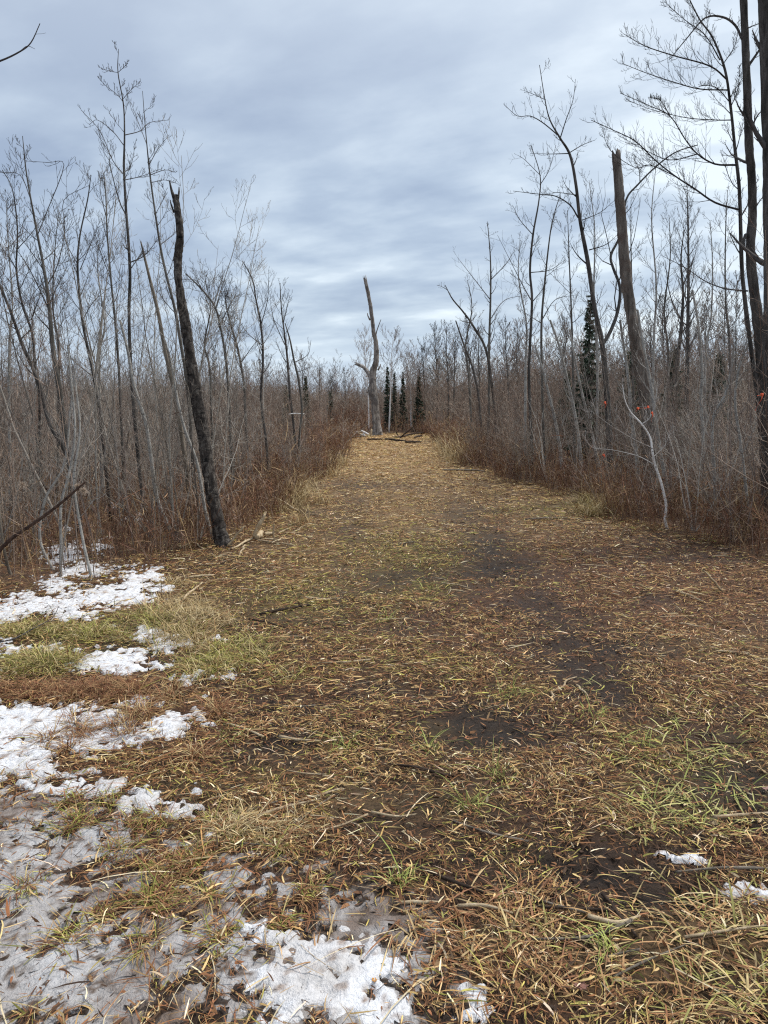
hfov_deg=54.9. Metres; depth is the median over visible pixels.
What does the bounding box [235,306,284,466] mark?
aspen sapling
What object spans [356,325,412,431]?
birch tree
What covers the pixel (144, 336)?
aspen sapling
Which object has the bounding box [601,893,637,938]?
broken stick
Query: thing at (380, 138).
sky
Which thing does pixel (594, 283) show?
slender sapling
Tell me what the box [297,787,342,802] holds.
broken stick
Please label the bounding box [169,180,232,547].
snag
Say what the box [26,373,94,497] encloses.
bare shrub
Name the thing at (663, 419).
pole sapling
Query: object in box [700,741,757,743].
broken stick
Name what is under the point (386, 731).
broken stick
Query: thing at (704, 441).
bare shrub
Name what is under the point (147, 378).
pole sapling
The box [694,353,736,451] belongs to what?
spruce tree
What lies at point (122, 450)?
bare shrub
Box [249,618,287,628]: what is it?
broken stick
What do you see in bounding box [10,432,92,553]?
bare shrub
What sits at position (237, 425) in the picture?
aspen sapling
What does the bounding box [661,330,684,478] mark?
pole sapling
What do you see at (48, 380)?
pole sapling
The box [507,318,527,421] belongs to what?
bare tree
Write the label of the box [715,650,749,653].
broken stick
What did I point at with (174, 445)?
bare shrub
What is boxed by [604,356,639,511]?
pole sapling
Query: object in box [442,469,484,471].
fallen branch
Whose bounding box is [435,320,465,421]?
bare tree
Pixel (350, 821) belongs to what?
broken stick
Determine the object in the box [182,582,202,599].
broken stick
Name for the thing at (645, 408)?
pole sapling
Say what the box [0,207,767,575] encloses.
thicket
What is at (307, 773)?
broken stick
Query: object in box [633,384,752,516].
bare shrub
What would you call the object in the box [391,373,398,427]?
spruce tree
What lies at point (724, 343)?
bare tree
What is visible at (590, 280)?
maple tree
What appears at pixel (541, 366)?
aspen sapling
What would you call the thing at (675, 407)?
pole sapling
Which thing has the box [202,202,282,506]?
aspen sapling
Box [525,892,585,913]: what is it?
broken stick
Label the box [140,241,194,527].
broken pole
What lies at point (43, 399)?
bare tree
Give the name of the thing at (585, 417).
pole sapling
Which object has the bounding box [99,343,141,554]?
pole sapling
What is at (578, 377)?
aspen sapling
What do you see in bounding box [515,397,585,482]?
bare shrub
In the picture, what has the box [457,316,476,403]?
bare tree
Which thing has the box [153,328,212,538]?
pale sapling
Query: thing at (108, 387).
pole sapling
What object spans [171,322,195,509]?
pole sapling
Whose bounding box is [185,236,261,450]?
aspen sapling
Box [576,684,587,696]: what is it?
broken stick
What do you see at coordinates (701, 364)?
aspen sapling
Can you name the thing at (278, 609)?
fallen branch
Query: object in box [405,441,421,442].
fallen log
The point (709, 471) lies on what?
bare shrub
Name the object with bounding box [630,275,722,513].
aspen sapling
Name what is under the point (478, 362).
bare tree
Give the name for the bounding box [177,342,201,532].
pole sapling
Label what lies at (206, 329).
slender sapling
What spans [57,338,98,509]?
pole sapling
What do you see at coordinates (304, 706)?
broken stick
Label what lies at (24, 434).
bare shrub
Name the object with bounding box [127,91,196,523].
bare sapling
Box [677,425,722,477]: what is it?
bare shrub
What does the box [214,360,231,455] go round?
pole sapling
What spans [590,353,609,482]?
pole sapling
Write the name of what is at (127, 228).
bare sapling
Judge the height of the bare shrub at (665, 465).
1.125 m
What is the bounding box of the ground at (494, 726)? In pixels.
[0,404,767,1023]
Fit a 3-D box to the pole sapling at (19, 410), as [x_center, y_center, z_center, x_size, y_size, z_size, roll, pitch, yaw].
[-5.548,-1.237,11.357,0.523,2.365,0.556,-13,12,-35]
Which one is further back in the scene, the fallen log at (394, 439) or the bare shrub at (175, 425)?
the fallen log at (394, 439)
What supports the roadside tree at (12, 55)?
on the ground at (494, 726)
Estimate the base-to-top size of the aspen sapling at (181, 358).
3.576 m
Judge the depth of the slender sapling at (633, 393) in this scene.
15.42 m
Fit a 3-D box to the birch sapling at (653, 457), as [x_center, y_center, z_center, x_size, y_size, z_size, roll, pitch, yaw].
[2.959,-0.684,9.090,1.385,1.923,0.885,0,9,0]
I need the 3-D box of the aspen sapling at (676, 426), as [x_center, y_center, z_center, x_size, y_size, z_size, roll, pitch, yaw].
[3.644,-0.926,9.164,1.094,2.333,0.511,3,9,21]
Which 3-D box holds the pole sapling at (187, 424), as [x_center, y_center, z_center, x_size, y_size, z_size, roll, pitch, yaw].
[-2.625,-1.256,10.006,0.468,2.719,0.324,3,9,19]
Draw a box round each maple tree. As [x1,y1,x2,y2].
[503,60,698,475]
[583,0,761,502]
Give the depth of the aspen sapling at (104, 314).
10.35 m
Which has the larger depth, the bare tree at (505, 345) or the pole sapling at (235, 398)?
the bare tree at (505, 345)
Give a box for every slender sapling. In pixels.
[0,182,67,518]
[6,189,77,511]
[82,225,156,507]
[178,267,226,443]
[457,273,476,434]
[510,231,543,456]
[544,202,588,465]
[577,170,613,467]
[609,192,658,463]
[635,147,679,388]
[641,201,686,462]
[697,208,736,463]
[704,181,746,477]
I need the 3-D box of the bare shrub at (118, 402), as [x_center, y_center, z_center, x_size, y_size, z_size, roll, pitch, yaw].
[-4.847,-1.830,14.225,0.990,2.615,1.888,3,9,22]
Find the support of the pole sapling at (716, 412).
on the ground at (494, 726)
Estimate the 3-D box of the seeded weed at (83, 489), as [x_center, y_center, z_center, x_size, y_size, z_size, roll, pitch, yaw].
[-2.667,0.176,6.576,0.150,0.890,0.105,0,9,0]
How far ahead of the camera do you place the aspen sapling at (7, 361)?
13.79 m
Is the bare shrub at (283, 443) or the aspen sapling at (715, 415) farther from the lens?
the bare shrub at (283, 443)
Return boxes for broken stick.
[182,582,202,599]
[185,574,214,578]
[199,800,277,818]
[216,720,263,737]
[238,842,273,844]
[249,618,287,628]
[257,798,320,816]
[258,540,295,545]
[272,523,274,540]
[273,497,297,510]
[279,735,320,741]
[285,769,325,774]
[289,789,344,827]
[291,704,315,706]
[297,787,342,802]
[308,813,367,833]
[321,659,370,662]
[358,725,419,739]
[369,618,404,619]
[371,810,417,816]
[387,763,451,777]
[414,864,487,893]
[441,582,469,587]
[443,817,528,842]
[457,903,513,913]
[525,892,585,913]
[529,905,613,912]
[531,918,632,939]
[549,676,576,703]
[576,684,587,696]
[588,913,640,924]
[593,948,640,959]
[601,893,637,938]
[613,942,689,976]
[674,866,767,872]
[675,590,704,602]
[679,622,710,629]
[684,924,766,938]
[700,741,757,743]
[701,569,722,591]
[713,812,767,818]
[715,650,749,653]
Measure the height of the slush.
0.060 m
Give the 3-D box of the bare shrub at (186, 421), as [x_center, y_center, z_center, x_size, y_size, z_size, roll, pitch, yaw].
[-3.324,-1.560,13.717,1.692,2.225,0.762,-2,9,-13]
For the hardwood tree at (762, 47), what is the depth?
8.06 m
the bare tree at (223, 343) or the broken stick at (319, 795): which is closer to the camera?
the broken stick at (319, 795)
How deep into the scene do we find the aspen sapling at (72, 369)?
9.95 m
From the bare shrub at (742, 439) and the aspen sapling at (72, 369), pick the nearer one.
the aspen sapling at (72, 369)
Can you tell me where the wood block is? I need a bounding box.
[255,530,263,539]
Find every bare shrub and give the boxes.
[0,337,54,514]
[0,368,30,498]
[0,402,62,496]
[0,410,47,513]
[0,413,27,544]
[0,434,46,529]
[1,361,57,491]
[1,454,66,543]
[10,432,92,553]
[16,431,85,532]
[26,342,117,501]
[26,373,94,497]
[38,421,164,535]
[42,437,137,520]
[43,370,153,516]
[61,408,192,539]
[73,397,157,508]
[78,348,147,495]
[79,400,135,493]
[84,355,160,477]
[94,315,225,543]
[97,427,132,481]
[101,358,182,476]
[108,363,178,499]
[110,418,152,476]
[123,370,160,480]
[138,391,197,486]
[138,393,224,494]
[139,372,189,476]
[149,367,239,492]
[149,381,209,474]
[157,407,224,494]
[166,380,244,471]
[168,380,276,507]
[172,412,263,542]
[187,403,263,520]
[213,397,274,485]
[215,376,245,490]
[219,405,282,496]
[255,403,302,477]
[279,441,316,482]
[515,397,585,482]
[540,360,602,480]
[548,421,620,500]
[565,420,614,482]
[570,407,631,462]
[581,380,617,483]
[582,412,640,472]
[603,402,633,492]
[605,374,703,510]
[614,428,683,508]
[631,425,703,511]
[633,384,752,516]
[637,441,690,487]
[641,385,766,532]
[648,389,757,500]
[655,415,767,541]
[659,399,698,491]
[662,399,757,493]
[667,420,728,484]
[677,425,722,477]
[682,418,759,506]
[704,442,767,528]
[716,380,760,489]
[716,438,758,498]
[725,406,759,464]
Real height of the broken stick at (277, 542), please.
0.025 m
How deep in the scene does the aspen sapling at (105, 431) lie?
9.14 m
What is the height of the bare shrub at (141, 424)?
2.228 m
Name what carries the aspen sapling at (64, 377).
on the ground at (494, 726)
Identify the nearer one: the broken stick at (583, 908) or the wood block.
the broken stick at (583, 908)
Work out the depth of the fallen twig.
5.04 m
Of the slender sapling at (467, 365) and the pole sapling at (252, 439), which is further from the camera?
the slender sapling at (467, 365)
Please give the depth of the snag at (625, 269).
11.57 m
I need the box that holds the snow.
[0,502,767,1023]
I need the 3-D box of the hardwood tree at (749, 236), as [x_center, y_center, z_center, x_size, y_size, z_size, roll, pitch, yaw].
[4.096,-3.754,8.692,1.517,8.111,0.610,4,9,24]
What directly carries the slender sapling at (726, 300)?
on the ground at (494, 726)
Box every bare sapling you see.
[77,40,165,528]
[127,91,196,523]
[437,282,512,441]
[452,222,527,431]
[480,139,568,475]
[518,195,573,477]
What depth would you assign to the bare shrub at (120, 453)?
13.60 m
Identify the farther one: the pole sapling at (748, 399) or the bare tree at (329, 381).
the bare tree at (329, 381)
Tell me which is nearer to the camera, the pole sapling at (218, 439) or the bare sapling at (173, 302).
the bare sapling at (173, 302)
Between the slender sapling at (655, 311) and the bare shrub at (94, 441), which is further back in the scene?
the slender sapling at (655, 311)
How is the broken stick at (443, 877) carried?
on the ground at (494, 726)
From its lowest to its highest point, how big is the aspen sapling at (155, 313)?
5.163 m
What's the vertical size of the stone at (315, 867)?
0.021 m
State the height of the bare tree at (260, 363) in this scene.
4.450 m
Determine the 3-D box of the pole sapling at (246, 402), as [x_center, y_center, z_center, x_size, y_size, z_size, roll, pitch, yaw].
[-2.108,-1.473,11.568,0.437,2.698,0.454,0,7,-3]
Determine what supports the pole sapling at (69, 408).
on the ground at (494, 726)
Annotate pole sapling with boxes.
[0,291,45,541]
[0,329,28,531]
[0,339,24,475]
[0,365,22,508]
[0,388,30,518]
[1,341,61,547]
[4,359,49,496]
[10,292,82,569]
[12,289,58,561]
[15,259,57,510]
[19,307,36,491]
[21,259,98,554]
[23,332,39,523]
[25,297,66,477]
[26,215,110,561]
[29,289,65,486]
[35,339,56,492]
[43,273,88,496]
[46,329,81,536]
[47,315,79,469]
[48,326,92,479]
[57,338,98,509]
[59,228,124,576]
[61,340,92,526]
[63,310,87,531]
[91,272,138,530]
[96,250,131,538]
[97,328,117,459]
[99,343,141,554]
[102,242,149,512]
[103,341,132,510]
[109,296,154,516]
[113,330,157,507]
[121,287,153,505]
[129,314,161,450]
[131,317,182,545]
[146,367,154,469]
[152,268,220,542]
[160,357,193,486]
[162,273,225,507]
[170,302,228,486]
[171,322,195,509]
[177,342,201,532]
[180,316,198,512]
[193,226,239,493]
[200,301,232,433]
[209,386,231,497]
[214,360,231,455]
[217,298,253,523]
[217,360,247,511]
[225,349,247,481]
[226,330,250,469]
[230,375,255,497]
[234,332,262,482]
[242,377,258,468]
[246,397,257,490]
[272,362,294,472]
[279,341,301,481]
[546,361,585,468]
[554,276,606,501]
[554,350,614,480]
[559,353,594,480]
[572,301,606,475]
[575,287,622,459]
[578,366,593,469]
[589,320,641,474]
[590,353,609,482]
[599,380,642,491]
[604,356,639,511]
[623,320,661,515]
[637,271,694,512]
[639,257,684,500]
[645,361,676,495]
[649,343,690,487]
[651,279,681,507]
[651,305,667,472]
[652,316,678,507]
[655,308,691,487]
[655,319,682,460]
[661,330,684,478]
[665,366,709,488]
[672,264,714,518]
[675,259,724,487]
[676,343,695,493]
[679,266,760,496]
[679,354,709,441]
[680,328,721,469]
[681,314,718,481]
[696,351,728,469]
[702,326,733,529]
[703,286,761,539]
[707,290,738,489]
[734,304,762,479]
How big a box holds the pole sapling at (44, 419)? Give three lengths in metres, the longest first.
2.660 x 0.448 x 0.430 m
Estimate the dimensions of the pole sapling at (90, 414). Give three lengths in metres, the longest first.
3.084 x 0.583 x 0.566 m
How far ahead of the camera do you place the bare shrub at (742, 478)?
8.87 m
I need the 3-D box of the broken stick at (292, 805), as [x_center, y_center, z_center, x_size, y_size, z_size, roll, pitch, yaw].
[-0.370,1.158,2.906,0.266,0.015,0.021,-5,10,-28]
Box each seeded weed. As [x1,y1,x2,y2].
[17,481,25,567]
[66,481,70,556]
[72,483,94,579]
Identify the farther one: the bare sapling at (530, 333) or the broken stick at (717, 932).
the bare sapling at (530, 333)
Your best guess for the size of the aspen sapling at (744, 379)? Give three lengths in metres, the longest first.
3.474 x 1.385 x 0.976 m
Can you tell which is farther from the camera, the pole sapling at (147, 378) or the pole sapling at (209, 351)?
the pole sapling at (147, 378)
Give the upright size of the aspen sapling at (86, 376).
4.279 m
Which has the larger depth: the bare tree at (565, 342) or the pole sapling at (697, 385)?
the bare tree at (565, 342)
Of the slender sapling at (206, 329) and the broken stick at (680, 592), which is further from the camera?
the slender sapling at (206, 329)
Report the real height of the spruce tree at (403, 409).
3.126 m
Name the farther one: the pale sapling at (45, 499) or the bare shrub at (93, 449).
the bare shrub at (93, 449)
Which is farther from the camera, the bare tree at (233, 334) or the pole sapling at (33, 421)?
the bare tree at (233, 334)
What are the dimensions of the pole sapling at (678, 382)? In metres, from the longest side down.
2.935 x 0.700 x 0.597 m
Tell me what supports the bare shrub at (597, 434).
on the ground at (494, 726)
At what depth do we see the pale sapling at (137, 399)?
8.49 m
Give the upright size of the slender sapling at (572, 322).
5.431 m
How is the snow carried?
on the ground at (494, 726)
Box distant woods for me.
[0,281,755,431]
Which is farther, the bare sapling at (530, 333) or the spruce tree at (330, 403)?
the spruce tree at (330, 403)
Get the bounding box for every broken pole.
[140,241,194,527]
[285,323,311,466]
[455,320,482,435]
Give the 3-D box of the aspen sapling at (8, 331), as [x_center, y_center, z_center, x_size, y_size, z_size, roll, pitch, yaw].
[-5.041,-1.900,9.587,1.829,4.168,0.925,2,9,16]
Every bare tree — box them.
[0,136,90,534]
[0,163,59,494]
[0,263,85,541]
[49,160,122,519]
[83,161,124,501]
[182,261,243,500]
[194,276,269,472]
[210,340,225,429]
[220,245,284,470]
[252,348,272,426]
[261,278,296,467]
[291,353,308,404]
[312,363,323,412]
[322,369,336,405]
[341,365,350,410]
[414,337,431,416]
[419,320,443,423]
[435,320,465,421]
[448,326,462,419]
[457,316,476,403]
[471,324,492,418]
[494,318,516,423]
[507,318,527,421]
[553,313,577,410]
[643,311,662,375]
[656,292,672,402]
[658,217,706,461]
[667,163,708,454]
[693,287,716,371]
[714,292,733,403]
[725,270,744,424]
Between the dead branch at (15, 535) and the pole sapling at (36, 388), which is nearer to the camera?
the dead branch at (15, 535)
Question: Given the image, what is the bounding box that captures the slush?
[0,785,465,1023]
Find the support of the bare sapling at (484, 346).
on the ground at (494, 726)
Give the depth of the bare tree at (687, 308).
19.27 m
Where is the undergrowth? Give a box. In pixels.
[0,388,767,586]
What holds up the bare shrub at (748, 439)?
on the ground at (494, 726)
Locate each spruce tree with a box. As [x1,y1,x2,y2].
[279,385,289,428]
[302,376,311,423]
[326,391,334,420]
[381,367,393,430]
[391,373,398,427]
[397,372,408,430]
[411,376,425,431]
[549,371,576,452]
[563,295,604,469]
[605,352,642,463]
[657,345,683,453]
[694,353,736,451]
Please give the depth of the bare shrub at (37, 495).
8.27 m
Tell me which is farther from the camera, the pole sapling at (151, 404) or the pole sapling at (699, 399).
the pole sapling at (151, 404)
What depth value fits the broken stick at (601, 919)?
2.27 m
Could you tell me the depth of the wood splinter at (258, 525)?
8.54 m
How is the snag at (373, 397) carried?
on the ground at (494, 726)
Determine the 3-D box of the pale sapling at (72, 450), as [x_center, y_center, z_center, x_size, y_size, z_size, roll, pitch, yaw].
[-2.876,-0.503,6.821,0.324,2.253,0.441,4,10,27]
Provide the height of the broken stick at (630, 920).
0.024 m
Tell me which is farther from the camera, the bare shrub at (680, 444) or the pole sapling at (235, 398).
the pole sapling at (235, 398)
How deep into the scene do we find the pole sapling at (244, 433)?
10.25 m
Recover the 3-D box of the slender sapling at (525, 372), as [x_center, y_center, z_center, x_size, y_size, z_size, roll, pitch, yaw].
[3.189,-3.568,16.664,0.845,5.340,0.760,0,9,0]
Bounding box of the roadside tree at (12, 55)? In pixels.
[0,23,43,61]
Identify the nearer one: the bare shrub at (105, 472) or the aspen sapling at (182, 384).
the bare shrub at (105, 472)
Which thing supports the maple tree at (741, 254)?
on the ground at (494, 726)
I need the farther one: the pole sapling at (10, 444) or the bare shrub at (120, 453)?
the bare shrub at (120, 453)
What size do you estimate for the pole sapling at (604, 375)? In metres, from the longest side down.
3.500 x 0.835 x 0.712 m
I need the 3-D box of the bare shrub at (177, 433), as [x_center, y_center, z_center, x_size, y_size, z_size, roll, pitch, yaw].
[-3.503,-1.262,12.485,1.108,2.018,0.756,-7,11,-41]
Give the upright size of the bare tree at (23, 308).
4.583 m
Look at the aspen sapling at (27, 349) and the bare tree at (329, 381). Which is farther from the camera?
the bare tree at (329, 381)
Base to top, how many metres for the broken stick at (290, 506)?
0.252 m
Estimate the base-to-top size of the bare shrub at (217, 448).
1.955 m
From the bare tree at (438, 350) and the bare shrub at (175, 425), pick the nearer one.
the bare shrub at (175, 425)
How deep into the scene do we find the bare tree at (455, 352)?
43.08 m
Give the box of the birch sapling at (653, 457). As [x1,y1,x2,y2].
[579,378,671,528]
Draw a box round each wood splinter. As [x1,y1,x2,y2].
[227,526,244,545]
[230,537,252,549]
[252,512,266,537]
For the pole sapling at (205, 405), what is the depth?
9.64 m
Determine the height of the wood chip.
0.013 m
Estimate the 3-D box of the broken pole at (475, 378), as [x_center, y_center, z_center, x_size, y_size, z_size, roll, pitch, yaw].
[2.723,-3.976,23.523,0.982,4.123,0.094,0,9,0]
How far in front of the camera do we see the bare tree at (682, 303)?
17.46 m
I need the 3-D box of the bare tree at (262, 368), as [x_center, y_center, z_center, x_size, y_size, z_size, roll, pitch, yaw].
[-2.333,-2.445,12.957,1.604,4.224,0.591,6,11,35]
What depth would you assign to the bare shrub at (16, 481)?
9.06 m
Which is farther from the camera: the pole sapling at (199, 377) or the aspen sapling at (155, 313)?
the aspen sapling at (155, 313)
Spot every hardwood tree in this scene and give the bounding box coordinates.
[660,0,767,529]
[729,0,767,428]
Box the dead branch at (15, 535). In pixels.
[0,481,85,552]
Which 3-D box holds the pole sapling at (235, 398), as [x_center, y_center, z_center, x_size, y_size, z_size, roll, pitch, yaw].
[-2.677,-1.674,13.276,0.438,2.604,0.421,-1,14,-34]
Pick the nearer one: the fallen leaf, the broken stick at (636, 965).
the fallen leaf
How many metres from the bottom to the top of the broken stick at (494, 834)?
0.016 m
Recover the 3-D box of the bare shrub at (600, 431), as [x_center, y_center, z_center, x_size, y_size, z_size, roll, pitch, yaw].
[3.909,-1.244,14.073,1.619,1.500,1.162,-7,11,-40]
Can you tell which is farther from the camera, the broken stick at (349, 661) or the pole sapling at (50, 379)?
the pole sapling at (50, 379)
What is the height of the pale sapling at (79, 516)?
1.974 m
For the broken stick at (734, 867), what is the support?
on the ground at (494, 726)
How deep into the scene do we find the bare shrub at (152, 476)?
8.10 m
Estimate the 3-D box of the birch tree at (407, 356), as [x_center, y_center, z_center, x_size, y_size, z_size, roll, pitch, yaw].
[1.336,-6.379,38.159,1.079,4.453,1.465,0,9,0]
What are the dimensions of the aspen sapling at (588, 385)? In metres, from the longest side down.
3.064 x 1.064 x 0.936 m
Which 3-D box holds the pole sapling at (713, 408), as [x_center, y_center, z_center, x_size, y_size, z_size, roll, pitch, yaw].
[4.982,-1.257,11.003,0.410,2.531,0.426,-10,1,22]
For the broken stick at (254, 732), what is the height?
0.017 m
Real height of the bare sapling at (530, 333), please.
6.806 m
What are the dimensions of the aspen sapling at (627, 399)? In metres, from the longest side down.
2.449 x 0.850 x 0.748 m
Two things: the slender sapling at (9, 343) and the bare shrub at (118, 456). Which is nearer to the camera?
the slender sapling at (9, 343)
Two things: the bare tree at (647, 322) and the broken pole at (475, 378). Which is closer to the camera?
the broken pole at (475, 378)
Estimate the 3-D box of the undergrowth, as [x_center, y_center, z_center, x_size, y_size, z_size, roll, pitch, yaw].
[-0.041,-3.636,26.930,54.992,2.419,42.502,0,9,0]
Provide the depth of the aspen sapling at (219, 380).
14.09 m
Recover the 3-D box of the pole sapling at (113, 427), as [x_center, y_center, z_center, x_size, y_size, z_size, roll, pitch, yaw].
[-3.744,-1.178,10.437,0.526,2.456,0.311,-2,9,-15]
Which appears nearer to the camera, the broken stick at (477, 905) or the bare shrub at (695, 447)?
the broken stick at (477, 905)
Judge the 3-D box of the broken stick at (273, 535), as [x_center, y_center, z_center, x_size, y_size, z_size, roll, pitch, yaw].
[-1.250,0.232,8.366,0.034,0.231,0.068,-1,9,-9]
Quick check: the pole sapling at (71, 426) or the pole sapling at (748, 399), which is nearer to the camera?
the pole sapling at (71, 426)
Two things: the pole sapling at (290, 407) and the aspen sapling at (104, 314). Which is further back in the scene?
the pole sapling at (290, 407)
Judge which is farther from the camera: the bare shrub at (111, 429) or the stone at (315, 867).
the bare shrub at (111, 429)
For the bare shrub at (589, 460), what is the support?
on the ground at (494, 726)
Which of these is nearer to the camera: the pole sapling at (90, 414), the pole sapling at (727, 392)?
the pole sapling at (90, 414)
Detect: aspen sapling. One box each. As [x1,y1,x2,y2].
[0,218,81,526]
[0,223,68,426]
[0,255,51,488]
[0,279,96,518]
[0,281,54,480]
[0,287,50,481]
[0,319,66,545]
[0,343,50,522]
[35,321,89,475]
[37,202,152,527]
[40,274,117,510]
[51,265,130,521]
[52,168,150,533]
[63,155,149,512]
[78,331,148,490]
[104,236,171,470]
[108,236,191,520]
[113,116,232,540]
[116,306,154,490]
[123,175,189,496]
[151,332,195,449]
[153,340,190,459]
[160,282,223,488]
[166,175,259,483]
[166,300,205,482]
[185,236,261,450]
[194,334,231,465]
[197,318,256,481]
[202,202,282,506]
[211,369,260,481]
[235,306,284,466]
[532,339,565,472]
[546,316,590,483]
[558,324,600,478]
[562,323,623,472]
[606,363,664,485]
[607,312,655,487]
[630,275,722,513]
[631,307,671,513]
[633,341,723,529]
[672,267,746,441]
[687,288,712,508]
[693,266,763,499]
[697,337,746,519]
[717,331,756,508]
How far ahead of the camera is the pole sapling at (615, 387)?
12.88 m
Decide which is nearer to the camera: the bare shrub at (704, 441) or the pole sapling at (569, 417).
the bare shrub at (704, 441)
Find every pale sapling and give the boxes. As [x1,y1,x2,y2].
[0,494,22,574]
[38,353,80,569]
[44,336,99,572]
[55,364,105,577]
[107,306,174,537]
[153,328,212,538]
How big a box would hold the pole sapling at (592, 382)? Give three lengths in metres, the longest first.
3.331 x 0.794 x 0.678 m
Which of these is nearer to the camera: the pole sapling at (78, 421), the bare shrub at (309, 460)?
the pole sapling at (78, 421)
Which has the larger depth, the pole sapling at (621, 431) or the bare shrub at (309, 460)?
the bare shrub at (309, 460)
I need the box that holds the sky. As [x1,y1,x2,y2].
[0,0,763,398]
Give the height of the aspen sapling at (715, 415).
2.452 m
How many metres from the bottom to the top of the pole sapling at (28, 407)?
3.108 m
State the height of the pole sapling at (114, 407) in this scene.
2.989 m
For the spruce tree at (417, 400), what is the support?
on the ground at (494, 726)
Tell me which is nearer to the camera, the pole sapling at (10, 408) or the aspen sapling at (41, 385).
the aspen sapling at (41, 385)
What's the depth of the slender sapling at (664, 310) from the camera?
16.46 m
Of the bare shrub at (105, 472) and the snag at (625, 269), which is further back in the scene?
the snag at (625, 269)
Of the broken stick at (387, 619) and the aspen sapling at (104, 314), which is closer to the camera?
the broken stick at (387, 619)
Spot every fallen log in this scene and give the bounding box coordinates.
[385,438,405,440]
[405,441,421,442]
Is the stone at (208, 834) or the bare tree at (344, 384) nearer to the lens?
the stone at (208, 834)
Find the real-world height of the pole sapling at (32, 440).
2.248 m
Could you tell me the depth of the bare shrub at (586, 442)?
13.99 m
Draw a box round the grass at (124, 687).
[0,421,767,1023]
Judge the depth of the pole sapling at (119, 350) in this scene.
10.24 m
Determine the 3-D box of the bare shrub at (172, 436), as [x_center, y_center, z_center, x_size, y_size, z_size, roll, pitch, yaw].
[-2.916,-0.391,8.283,1.408,1.561,1.148,-7,11,-40]
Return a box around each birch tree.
[354,326,378,431]
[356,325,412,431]
[401,349,420,430]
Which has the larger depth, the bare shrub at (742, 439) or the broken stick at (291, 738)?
the bare shrub at (742, 439)
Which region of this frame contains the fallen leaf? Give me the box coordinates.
[574,981,588,989]
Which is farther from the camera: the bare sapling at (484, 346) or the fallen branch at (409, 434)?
the fallen branch at (409, 434)
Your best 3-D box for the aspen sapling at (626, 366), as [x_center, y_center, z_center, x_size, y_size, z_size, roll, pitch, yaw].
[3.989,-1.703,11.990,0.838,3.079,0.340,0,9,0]
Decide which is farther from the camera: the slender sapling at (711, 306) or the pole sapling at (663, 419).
the slender sapling at (711, 306)
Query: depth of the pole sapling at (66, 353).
11.30 m
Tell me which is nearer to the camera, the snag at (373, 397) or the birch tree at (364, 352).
the snag at (373, 397)
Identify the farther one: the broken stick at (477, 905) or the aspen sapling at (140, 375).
the aspen sapling at (140, 375)
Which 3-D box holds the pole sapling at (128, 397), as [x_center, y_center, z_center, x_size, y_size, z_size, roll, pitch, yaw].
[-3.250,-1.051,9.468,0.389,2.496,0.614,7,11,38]
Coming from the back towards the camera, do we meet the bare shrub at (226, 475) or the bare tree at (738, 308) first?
the bare tree at (738, 308)
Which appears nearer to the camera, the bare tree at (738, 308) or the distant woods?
the bare tree at (738, 308)
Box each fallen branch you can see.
[259,604,310,614]
[394,432,423,437]
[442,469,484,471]
[524,517,567,519]
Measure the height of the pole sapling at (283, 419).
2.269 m
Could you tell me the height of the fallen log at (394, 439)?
0.090 m
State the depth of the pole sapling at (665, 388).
10.05 m
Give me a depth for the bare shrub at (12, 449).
10.85 m
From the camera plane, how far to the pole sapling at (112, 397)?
8.26 m
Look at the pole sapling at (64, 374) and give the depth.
10.42 m
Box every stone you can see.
[204,832,215,840]
[312,864,320,871]
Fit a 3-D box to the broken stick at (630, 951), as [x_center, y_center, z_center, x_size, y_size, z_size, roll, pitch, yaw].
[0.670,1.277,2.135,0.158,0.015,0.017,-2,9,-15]
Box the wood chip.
[398,900,437,904]
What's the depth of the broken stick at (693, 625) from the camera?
5.29 m
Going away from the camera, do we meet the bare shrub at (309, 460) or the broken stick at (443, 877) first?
the broken stick at (443, 877)
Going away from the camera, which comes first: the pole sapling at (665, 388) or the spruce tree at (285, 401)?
the pole sapling at (665, 388)
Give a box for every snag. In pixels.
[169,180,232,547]
[354,275,382,435]
[612,148,661,499]
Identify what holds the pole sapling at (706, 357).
on the ground at (494, 726)
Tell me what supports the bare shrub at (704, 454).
on the ground at (494, 726)
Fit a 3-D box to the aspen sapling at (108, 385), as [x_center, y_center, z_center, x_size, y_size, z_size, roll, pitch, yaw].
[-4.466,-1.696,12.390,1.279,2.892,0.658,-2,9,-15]
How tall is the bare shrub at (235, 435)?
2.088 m
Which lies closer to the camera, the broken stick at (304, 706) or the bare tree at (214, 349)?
the broken stick at (304, 706)
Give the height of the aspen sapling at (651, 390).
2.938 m
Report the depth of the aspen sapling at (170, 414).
8.02 m
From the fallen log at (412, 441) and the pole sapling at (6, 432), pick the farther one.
the fallen log at (412, 441)
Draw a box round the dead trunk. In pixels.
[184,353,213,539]
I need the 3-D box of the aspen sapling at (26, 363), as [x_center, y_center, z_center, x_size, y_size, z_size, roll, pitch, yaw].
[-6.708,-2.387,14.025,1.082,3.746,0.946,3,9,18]
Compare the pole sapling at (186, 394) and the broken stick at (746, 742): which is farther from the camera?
the pole sapling at (186, 394)
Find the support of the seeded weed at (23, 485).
on the ground at (494, 726)
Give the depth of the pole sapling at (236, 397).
12.95 m
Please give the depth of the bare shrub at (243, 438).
13.56 m
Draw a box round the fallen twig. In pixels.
[0,603,58,641]
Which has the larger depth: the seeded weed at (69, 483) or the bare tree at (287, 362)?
the bare tree at (287, 362)
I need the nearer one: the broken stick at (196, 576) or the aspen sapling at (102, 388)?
the broken stick at (196, 576)

